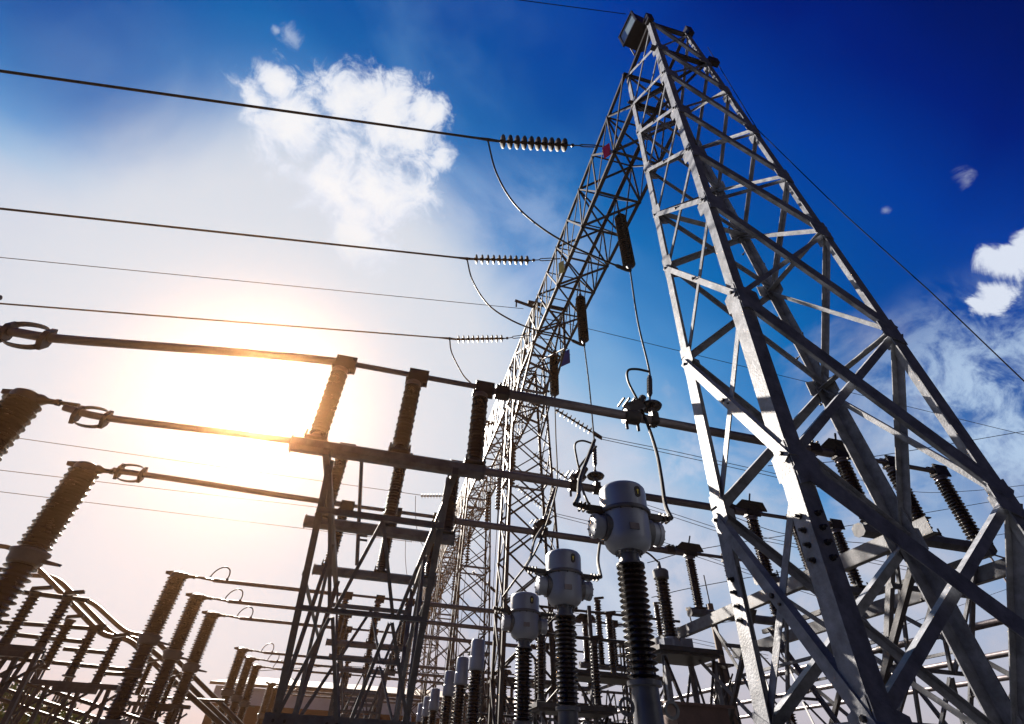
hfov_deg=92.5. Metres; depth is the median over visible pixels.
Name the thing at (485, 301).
jumper cable
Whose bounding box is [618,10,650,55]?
floodlight
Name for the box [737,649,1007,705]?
long busbar
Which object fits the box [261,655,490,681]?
disconnector busbar
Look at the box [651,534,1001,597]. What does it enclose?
overhead wire
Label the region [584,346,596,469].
dropper cable
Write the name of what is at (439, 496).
strain insulator
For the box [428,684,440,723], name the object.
voltage transformer
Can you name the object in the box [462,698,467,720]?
post insulator
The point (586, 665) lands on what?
support beam
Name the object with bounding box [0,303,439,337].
overhead conductor
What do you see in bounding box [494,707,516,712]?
support beam
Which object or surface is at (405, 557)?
jumper cable
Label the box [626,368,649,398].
jumper cable
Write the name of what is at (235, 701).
breaker column
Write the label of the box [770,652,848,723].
cross brace pair
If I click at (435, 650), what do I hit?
lattice tower
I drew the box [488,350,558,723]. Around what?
lattice tower
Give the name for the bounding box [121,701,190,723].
steel table
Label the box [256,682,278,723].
breaker column
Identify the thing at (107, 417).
disconnector busbar
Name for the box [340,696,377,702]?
support beam
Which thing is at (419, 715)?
voltage transformer
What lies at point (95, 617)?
bent busbar
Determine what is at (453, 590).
suspension insulator
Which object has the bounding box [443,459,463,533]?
post insulator
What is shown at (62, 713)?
broadleaf tree
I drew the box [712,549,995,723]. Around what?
support frame
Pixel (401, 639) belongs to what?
post insulator
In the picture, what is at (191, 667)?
breaker column
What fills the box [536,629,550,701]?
post insulator
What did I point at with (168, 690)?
post insulator
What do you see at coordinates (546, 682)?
steel table
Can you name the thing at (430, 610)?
lattice girder
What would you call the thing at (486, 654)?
lattice stand
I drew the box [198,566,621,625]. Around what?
disconnector busbar
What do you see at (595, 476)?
tube hanger insulator
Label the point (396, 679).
disconnector busbar
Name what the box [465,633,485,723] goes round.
voltage transformer
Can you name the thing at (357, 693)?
support beam
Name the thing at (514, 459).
suspension insulator
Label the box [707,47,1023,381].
overhead wire
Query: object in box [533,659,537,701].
post insulator
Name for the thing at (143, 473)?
disconnector busbar
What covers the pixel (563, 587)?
current transformer
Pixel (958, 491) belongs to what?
overhead wire
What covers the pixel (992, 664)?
cross brace pair
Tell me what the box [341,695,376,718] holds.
support frame
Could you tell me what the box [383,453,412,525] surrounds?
post insulator
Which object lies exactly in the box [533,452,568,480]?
strain insulator
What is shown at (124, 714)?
slim busbar
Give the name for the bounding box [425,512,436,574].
post insulator
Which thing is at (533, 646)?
disconnector busbar
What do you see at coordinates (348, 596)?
post insulator
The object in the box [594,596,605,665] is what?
post insulator
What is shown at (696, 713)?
control cabinet
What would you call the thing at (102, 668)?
post insulator
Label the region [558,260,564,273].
phase plate
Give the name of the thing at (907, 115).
sky
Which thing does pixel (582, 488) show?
jumper cable
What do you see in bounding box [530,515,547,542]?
tube connector
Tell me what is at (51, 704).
slim busbar
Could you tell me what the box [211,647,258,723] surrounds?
breaker column
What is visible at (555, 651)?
post insulator
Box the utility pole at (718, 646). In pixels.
[686,575,738,723]
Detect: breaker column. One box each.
[0,388,80,460]
[0,461,127,628]
[91,571,204,723]
[135,593,220,723]
[162,611,233,723]
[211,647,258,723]
[225,656,264,723]
[234,664,270,723]
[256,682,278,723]
[267,687,277,711]
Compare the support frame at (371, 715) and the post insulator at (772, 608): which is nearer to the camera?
the post insulator at (772, 608)
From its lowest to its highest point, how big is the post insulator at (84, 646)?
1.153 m
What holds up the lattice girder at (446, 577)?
attached to the lattice tower at (435, 616)
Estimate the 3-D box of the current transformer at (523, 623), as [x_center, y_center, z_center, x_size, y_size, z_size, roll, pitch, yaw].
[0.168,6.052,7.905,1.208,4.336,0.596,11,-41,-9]
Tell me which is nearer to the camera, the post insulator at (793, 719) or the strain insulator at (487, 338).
the post insulator at (793, 719)
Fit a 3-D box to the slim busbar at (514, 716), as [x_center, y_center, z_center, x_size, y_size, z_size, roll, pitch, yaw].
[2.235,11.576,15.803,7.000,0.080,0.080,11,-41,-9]
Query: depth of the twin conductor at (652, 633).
33.89 m
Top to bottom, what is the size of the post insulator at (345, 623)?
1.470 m
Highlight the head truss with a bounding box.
[513,309,565,436]
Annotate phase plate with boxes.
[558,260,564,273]
[561,349,569,366]
[602,143,611,158]
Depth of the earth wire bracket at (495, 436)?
26.01 m
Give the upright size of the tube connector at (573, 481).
0.725 m
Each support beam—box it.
[288,429,485,480]
[303,513,455,546]
[312,559,436,587]
[325,636,402,651]
[329,653,400,661]
[331,665,395,676]
[340,689,384,697]
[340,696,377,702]
[340,700,376,707]
[340,713,374,718]
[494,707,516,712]
[546,684,590,691]
[579,661,630,671]
[687,603,783,625]
[753,570,867,596]
[852,522,997,553]
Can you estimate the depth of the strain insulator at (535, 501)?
25.14 m
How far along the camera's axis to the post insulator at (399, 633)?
18.87 m
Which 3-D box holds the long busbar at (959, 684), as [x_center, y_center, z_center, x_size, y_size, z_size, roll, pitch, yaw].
[7.103,23.746,31.232,0.170,0.170,67.500,11,-41,-9]
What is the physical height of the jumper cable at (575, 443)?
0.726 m
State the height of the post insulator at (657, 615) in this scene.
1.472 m
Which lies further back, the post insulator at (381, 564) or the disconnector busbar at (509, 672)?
the disconnector busbar at (509, 672)
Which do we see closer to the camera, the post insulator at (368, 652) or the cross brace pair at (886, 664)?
the cross brace pair at (886, 664)
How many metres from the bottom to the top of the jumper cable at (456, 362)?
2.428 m
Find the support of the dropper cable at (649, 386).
hanging from the suspension insulator at (625, 247)
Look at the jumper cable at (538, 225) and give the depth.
12.03 m
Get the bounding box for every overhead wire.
[0,257,522,308]
[259,666,443,673]
[520,0,624,13]
[561,322,1023,434]
[574,621,732,627]
[647,496,1022,562]
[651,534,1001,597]
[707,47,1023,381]
[737,518,860,542]
[768,431,1023,465]
[861,480,1023,492]
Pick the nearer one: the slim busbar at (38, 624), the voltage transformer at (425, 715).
the slim busbar at (38, 624)
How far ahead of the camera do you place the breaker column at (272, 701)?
36.66 m
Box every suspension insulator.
[444,558,457,671]
[458,529,471,652]
[479,484,491,625]
[491,461,502,625]
[507,440,515,598]
[549,351,558,397]
[576,293,588,345]
[614,212,635,270]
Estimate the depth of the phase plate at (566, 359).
19.22 m
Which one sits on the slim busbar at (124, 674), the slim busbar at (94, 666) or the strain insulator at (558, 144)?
the slim busbar at (94, 666)
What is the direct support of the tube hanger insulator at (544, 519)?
attached to the disconnector busbar at (143, 473)
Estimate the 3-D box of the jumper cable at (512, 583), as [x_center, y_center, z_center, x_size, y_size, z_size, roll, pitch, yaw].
[0.564,3.922,11.472,1.869,3.356,0.126,33,-49,-30]
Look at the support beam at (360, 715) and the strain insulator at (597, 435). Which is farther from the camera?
the support beam at (360, 715)
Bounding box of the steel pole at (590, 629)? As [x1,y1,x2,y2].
[587,606,594,720]
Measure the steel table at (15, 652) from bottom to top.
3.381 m
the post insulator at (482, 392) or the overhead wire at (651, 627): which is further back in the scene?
the overhead wire at (651, 627)
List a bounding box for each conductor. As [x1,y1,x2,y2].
[0,69,474,138]
[0,207,455,257]
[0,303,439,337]
[0,491,410,541]
[1,470,313,506]
[19,438,417,494]
[498,591,765,654]
[498,593,767,658]
[551,512,746,569]
[557,516,814,595]
[586,491,904,569]
[602,439,816,486]
[603,437,775,473]
[648,505,906,566]
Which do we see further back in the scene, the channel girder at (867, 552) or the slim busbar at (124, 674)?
the slim busbar at (124, 674)
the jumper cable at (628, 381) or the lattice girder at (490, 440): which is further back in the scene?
the lattice girder at (490, 440)
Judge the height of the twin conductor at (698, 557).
2.698 m
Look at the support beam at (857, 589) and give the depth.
10.12 m
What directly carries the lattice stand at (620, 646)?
on the ground
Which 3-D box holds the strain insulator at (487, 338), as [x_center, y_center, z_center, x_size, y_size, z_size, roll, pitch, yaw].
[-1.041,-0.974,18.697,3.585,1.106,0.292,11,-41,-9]
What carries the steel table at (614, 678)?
on the ground
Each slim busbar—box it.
[0,620,104,631]
[0,630,82,643]
[0,657,142,672]
[0,675,161,723]
[0,697,77,723]
[6,688,104,719]
[22,590,89,602]
[63,647,106,654]
[104,671,142,677]
[137,695,224,701]
[138,682,175,687]
[465,694,630,708]
[478,713,632,723]
[539,605,679,622]
[540,633,625,643]
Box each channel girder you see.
[650,516,939,646]
[732,558,1005,657]
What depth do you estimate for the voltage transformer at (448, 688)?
15.93 m
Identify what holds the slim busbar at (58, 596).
on the post insulator at (19, 619)
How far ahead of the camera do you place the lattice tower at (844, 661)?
5.01 m
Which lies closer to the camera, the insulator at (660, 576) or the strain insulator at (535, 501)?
the insulator at (660, 576)
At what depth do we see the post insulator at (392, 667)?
20.44 m
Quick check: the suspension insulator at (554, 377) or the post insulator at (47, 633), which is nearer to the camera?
the post insulator at (47, 633)
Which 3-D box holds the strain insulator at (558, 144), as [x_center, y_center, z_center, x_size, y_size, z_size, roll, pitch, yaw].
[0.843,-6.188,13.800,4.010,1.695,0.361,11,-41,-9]
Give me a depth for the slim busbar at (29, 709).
14.72 m
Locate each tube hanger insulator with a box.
[537,516,551,538]
[587,470,604,494]
[643,399,661,427]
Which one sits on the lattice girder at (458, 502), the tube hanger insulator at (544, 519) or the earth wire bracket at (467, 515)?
the earth wire bracket at (467, 515)
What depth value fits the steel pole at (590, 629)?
14.27 m
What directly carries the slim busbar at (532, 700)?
attached to the support frame at (608, 692)
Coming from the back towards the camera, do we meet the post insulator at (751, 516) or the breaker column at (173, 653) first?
the breaker column at (173, 653)
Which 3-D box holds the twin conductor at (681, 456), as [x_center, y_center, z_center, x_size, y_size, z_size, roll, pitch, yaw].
[10.063,4.845,22.465,12.569,0.821,0.085,11,-41,-9]
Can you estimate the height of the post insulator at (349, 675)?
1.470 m
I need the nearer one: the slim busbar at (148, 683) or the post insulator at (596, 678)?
the post insulator at (596, 678)
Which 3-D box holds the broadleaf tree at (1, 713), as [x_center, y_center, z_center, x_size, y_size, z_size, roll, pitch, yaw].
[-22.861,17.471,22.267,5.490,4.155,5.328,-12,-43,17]
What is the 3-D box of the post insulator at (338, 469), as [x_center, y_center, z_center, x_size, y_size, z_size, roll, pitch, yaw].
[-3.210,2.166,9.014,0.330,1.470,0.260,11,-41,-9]
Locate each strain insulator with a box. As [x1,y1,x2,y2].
[421,494,476,497]
[440,335,529,342]
[455,254,559,264]
[472,570,495,592]
[474,134,602,151]
[515,484,549,511]
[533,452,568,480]
[556,408,601,439]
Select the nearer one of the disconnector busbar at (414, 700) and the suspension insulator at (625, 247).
the suspension insulator at (625, 247)
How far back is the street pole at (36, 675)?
13.87 m
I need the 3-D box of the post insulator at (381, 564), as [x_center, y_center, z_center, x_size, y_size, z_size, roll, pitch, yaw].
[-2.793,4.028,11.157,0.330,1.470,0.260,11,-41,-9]
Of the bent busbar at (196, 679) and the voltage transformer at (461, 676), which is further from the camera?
the bent busbar at (196, 679)
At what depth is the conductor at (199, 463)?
26.26 m
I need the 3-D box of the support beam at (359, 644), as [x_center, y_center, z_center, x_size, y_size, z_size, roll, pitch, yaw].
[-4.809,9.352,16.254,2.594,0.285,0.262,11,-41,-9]
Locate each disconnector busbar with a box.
[0,321,935,472]
[62,404,831,526]
[112,463,741,561]
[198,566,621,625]
[215,589,557,636]
[228,606,583,652]
[255,643,534,676]
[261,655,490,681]
[268,660,509,688]
[286,684,467,704]
[288,678,468,699]
[291,688,452,706]
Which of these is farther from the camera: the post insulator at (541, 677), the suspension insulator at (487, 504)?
the suspension insulator at (487, 504)
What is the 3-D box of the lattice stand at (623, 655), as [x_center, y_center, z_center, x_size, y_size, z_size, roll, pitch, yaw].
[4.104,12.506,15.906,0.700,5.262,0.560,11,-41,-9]
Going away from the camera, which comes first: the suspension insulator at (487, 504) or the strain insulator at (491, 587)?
the suspension insulator at (487, 504)
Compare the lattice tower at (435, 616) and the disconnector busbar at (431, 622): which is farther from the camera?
the lattice tower at (435, 616)
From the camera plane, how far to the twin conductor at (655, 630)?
34.15 m
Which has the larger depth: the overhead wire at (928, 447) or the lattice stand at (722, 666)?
the overhead wire at (928, 447)
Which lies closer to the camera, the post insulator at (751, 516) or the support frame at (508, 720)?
the post insulator at (751, 516)
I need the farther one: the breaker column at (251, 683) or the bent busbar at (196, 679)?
the breaker column at (251, 683)
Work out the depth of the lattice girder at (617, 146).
15.67 m
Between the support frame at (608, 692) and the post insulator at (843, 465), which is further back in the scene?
the support frame at (608, 692)
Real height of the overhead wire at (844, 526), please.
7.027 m
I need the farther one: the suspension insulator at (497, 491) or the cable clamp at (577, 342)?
the suspension insulator at (497, 491)
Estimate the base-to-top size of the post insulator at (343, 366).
1.470 m
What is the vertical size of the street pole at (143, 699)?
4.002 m
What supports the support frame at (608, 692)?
on the ground
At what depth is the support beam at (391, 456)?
6.59 m
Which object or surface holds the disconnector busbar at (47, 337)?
on the post insulator at (343, 366)
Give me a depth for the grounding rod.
8.71 m
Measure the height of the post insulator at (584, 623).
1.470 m
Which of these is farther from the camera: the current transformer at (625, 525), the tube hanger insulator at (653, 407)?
the tube hanger insulator at (653, 407)
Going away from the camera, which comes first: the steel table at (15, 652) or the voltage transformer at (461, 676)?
the steel table at (15, 652)
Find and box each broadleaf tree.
[0,680,83,723]
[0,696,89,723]
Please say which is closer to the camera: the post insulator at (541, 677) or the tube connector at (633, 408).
the tube connector at (633, 408)
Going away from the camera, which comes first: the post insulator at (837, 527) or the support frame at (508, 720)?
the post insulator at (837, 527)
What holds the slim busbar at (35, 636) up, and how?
attached to the post insulator at (84, 646)
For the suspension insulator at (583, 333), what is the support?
hanging from the lattice girder at (617, 146)
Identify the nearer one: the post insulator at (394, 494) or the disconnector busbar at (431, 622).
the post insulator at (394, 494)
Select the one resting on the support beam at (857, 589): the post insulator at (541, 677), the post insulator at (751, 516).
the post insulator at (751, 516)
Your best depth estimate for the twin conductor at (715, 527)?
24.07 m
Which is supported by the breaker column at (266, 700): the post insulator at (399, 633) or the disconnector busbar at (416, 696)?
the disconnector busbar at (416, 696)
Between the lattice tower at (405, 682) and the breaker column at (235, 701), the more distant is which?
the lattice tower at (405, 682)
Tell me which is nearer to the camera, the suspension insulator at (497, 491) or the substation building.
the suspension insulator at (497, 491)
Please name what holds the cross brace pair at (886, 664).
attached to the channel girder at (867, 552)
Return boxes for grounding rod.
[355,462,367,565]
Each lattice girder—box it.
[421,582,438,619]
[432,538,457,596]
[442,478,485,558]
[467,367,535,500]
[514,74,677,393]
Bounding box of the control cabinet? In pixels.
[661,701,734,723]
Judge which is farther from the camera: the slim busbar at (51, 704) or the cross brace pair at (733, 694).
the slim busbar at (51, 704)
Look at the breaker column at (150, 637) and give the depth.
14.77 m
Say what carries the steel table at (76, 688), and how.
on the ground
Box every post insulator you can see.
[0,585,52,645]
[30,590,84,652]
[38,614,83,669]
[62,624,106,677]
[89,633,130,683]
[133,659,158,695]
[153,672,181,716]
[309,354,357,437]
[322,442,355,515]
[324,500,354,560]
[337,591,352,637]
[337,615,351,652]
[337,626,352,662]
[340,661,350,685]
[345,673,351,687]
[364,629,378,668]
[365,618,380,656]
[367,595,384,642]
[376,507,401,569]
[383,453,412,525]
[390,631,398,669]
[391,367,428,450]
[394,621,402,657]
[399,598,414,643]
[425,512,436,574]
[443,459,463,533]
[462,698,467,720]
[467,380,494,460]
[503,666,510,712]
[510,687,513,707]
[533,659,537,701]
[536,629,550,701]
[544,638,545,679]
[550,631,557,686]
[581,618,589,660]
[589,635,603,706]
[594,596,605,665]
[605,611,616,672]
[612,620,618,664]
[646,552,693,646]
[653,602,662,635]
[683,548,703,606]
[744,506,774,575]
[757,558,776,615]
[786,514,807,569]
[791,713,796,723]
[828,518,864,587]
[831,447,865,523]
[879,455,932,528]
[926,463,979,540]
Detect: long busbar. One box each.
[580,618,1002,719]
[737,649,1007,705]
[740,675,1008,718]
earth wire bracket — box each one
[456,505,474,531]
[483,420,509,461]
[515,299,567,348]
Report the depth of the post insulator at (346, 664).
26.15 m
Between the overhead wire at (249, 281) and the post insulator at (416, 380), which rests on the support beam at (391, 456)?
the post insulator at (416, 380)
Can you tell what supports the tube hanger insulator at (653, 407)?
attached to the disconnector busbar at (47, 337)
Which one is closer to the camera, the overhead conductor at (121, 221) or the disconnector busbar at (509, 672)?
the overhead conductor at (121, 221)
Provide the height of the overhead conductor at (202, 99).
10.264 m
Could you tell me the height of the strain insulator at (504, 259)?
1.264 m
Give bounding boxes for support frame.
[262,448,458,723]
[327,647,393,718]
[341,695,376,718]
[486,708,532,723]
[558,684,631,722]
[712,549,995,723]
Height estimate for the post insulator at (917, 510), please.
1.470 m
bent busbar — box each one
[0,544,224,723]
[30,573,231,723]
[74,600,243,723]
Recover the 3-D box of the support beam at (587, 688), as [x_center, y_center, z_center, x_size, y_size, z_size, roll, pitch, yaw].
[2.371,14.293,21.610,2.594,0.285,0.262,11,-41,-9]
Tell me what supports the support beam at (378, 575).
on the support frame at (329, 569)
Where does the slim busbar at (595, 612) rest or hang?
on the post insulator at (611, 646)
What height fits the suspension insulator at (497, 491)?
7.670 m
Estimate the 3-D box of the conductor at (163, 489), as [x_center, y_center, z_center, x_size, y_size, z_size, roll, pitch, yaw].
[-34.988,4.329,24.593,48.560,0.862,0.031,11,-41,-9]
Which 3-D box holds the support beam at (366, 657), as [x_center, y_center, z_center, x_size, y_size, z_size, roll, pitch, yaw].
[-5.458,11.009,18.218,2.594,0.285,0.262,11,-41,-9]
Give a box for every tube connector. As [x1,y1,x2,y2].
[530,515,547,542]
[565,467,587,497]
[617,395,645,431]
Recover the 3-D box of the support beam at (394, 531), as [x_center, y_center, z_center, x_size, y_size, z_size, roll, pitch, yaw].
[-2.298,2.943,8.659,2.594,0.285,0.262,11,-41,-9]
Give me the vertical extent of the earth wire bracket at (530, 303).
2.260 m
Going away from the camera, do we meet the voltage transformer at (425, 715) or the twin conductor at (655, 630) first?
the voltage transformer at (425, 715)
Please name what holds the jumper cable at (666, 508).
attached to the tube connector at (633, 408)
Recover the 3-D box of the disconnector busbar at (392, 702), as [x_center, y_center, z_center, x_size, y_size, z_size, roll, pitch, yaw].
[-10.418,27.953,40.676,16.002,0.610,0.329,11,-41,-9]
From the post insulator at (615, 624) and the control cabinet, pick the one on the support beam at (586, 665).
the post insulator at (615, 624)
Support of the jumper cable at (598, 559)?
attached to the current transformer at (563, 587)
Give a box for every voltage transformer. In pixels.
[416,699,423,723]
[421,692,430,723]
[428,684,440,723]
[440,666,455,723]
[451,651,469,723]
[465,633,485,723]
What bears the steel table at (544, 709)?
on the ground
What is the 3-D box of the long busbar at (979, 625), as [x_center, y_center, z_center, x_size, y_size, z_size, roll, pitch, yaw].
[1.968,22.760,30.367,0.170,0.170,67.500,11,-41,-9]
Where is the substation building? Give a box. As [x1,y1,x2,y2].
[202,677,539,723]
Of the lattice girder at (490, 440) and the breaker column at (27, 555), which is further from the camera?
the lattice girder at (490, 440)
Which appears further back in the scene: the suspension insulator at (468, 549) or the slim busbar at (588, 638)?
the suspension insulator at (468, 549)
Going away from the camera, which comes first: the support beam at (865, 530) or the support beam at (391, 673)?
the support beam at (865, 530)
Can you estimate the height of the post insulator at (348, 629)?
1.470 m
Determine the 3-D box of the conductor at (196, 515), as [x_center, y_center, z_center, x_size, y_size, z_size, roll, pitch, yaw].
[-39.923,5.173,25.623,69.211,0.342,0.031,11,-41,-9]
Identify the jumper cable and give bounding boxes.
[405,540,416,593]
[449,339,470,382]
[467,259,570,339]
[487,140,615,265]
[502,478,559,597]
[524,523,544,568]
[573,438,595,505]
[574,440,591,470]
[577,446,596,503]
[597,542,602,578]
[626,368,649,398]
[640,409,672,516]
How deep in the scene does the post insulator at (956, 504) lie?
8.79 m
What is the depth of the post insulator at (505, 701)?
18.88 m
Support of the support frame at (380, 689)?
on the ground
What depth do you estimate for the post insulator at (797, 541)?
10.60 m
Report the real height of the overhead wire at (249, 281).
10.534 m
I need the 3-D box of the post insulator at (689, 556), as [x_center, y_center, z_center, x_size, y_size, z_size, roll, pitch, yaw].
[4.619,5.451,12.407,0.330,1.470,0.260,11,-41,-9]
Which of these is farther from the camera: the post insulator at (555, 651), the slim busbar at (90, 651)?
the post insulator at (555, 651)
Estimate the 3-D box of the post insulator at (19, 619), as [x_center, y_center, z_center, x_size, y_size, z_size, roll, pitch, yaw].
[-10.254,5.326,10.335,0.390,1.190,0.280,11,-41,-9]
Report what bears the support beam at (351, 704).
on the support frame at (371, 715)
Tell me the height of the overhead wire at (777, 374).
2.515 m
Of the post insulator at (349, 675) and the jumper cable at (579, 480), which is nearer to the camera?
the jumper cable at (579, 480)
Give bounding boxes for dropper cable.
[544,407,557,515]
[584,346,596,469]
[630,271,652,398]
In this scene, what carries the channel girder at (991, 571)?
attached to the support frame at (890, 587)
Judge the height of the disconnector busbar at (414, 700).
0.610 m
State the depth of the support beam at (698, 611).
11.89 m
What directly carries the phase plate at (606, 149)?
attached to the lattice girder at (617, 146)
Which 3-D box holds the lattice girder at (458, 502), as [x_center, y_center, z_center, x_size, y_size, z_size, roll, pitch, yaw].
[-3.378,10.960,33.825,1.360,2.097,9.461,11,-41,-9]
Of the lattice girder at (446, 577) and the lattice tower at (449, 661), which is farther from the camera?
the lattice girder at (446, 577)
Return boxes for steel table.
[0,643,46,723]
[11,679,120,723]
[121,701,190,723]
[488,676,551,723]
[529,702,616,723]
[557,669,671,723]
[651,644,723,704]
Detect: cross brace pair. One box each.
[698,610,756,723]
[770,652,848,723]
[789,567,975,723]
[894,611,1009,698]
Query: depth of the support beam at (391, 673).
20.15 m
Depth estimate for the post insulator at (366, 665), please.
20.26 m
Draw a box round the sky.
[0,0,1023,723]
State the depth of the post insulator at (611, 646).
15.23 m
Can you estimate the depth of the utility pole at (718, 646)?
21.90 m
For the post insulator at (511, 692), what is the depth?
29.67 m
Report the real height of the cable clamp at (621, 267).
0.105 m
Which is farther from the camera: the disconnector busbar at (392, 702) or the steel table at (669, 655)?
the disconnector busbar at (392, 702)
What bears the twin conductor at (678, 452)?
attached to the strain insulator at (597, 435)
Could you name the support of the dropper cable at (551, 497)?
hanging from the suspension insulator at (554, 377)
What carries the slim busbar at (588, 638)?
on the post insulator
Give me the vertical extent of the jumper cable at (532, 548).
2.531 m
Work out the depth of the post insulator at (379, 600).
16.71 m
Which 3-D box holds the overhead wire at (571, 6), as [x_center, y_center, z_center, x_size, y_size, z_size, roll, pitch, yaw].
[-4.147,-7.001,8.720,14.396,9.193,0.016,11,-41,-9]
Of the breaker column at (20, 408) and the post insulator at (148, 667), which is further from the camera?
the post insulator at (148, 667)
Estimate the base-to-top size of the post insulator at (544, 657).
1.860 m
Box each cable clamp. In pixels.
[571,339,584,346]
[615,264,630,271]
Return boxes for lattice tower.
[399,624,427,720]
[411,572,442,720]
[421,530,460,723]
[440,476,490,723]
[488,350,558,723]
[622,13,1023,723]
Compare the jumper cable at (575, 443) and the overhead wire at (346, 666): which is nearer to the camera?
the jumper cable at (575, 443)
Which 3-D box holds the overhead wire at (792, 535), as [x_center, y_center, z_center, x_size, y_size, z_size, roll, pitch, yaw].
[12.680,6.608,18.859,9.621,0.746,0.024,11,-41,-9]
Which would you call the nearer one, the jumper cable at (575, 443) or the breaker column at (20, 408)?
the breaker column at (20, 408)
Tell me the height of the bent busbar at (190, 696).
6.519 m
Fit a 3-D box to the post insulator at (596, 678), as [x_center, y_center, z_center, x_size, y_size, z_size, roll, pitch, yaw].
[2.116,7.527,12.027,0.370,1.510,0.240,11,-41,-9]
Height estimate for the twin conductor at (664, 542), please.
2.640 m
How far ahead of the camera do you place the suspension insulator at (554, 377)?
17.75 m
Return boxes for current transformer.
[493,591,555,723]
[525,548,601,723]
[575,480,679,723]
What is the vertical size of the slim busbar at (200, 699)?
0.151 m
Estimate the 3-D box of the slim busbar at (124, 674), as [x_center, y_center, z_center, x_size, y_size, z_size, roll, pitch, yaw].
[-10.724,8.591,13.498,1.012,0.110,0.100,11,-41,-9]
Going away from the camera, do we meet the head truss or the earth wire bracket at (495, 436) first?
the head truss
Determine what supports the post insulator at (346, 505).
on the support beam at (378, 575)
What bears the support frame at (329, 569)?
on the ground
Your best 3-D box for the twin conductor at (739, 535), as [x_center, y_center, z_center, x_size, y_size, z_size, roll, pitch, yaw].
[13.562,8.843,24.694,21.251,2.020,0.083,11,-41,-9]
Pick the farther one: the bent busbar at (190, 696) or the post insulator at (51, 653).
the bent busbar at (190, 696)
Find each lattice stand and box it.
[466,651,489,723]
[617,643,629,722]
[617,653,633,722]
[706,662,741,723]
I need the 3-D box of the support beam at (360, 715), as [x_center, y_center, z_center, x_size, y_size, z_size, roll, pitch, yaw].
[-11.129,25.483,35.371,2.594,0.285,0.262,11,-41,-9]

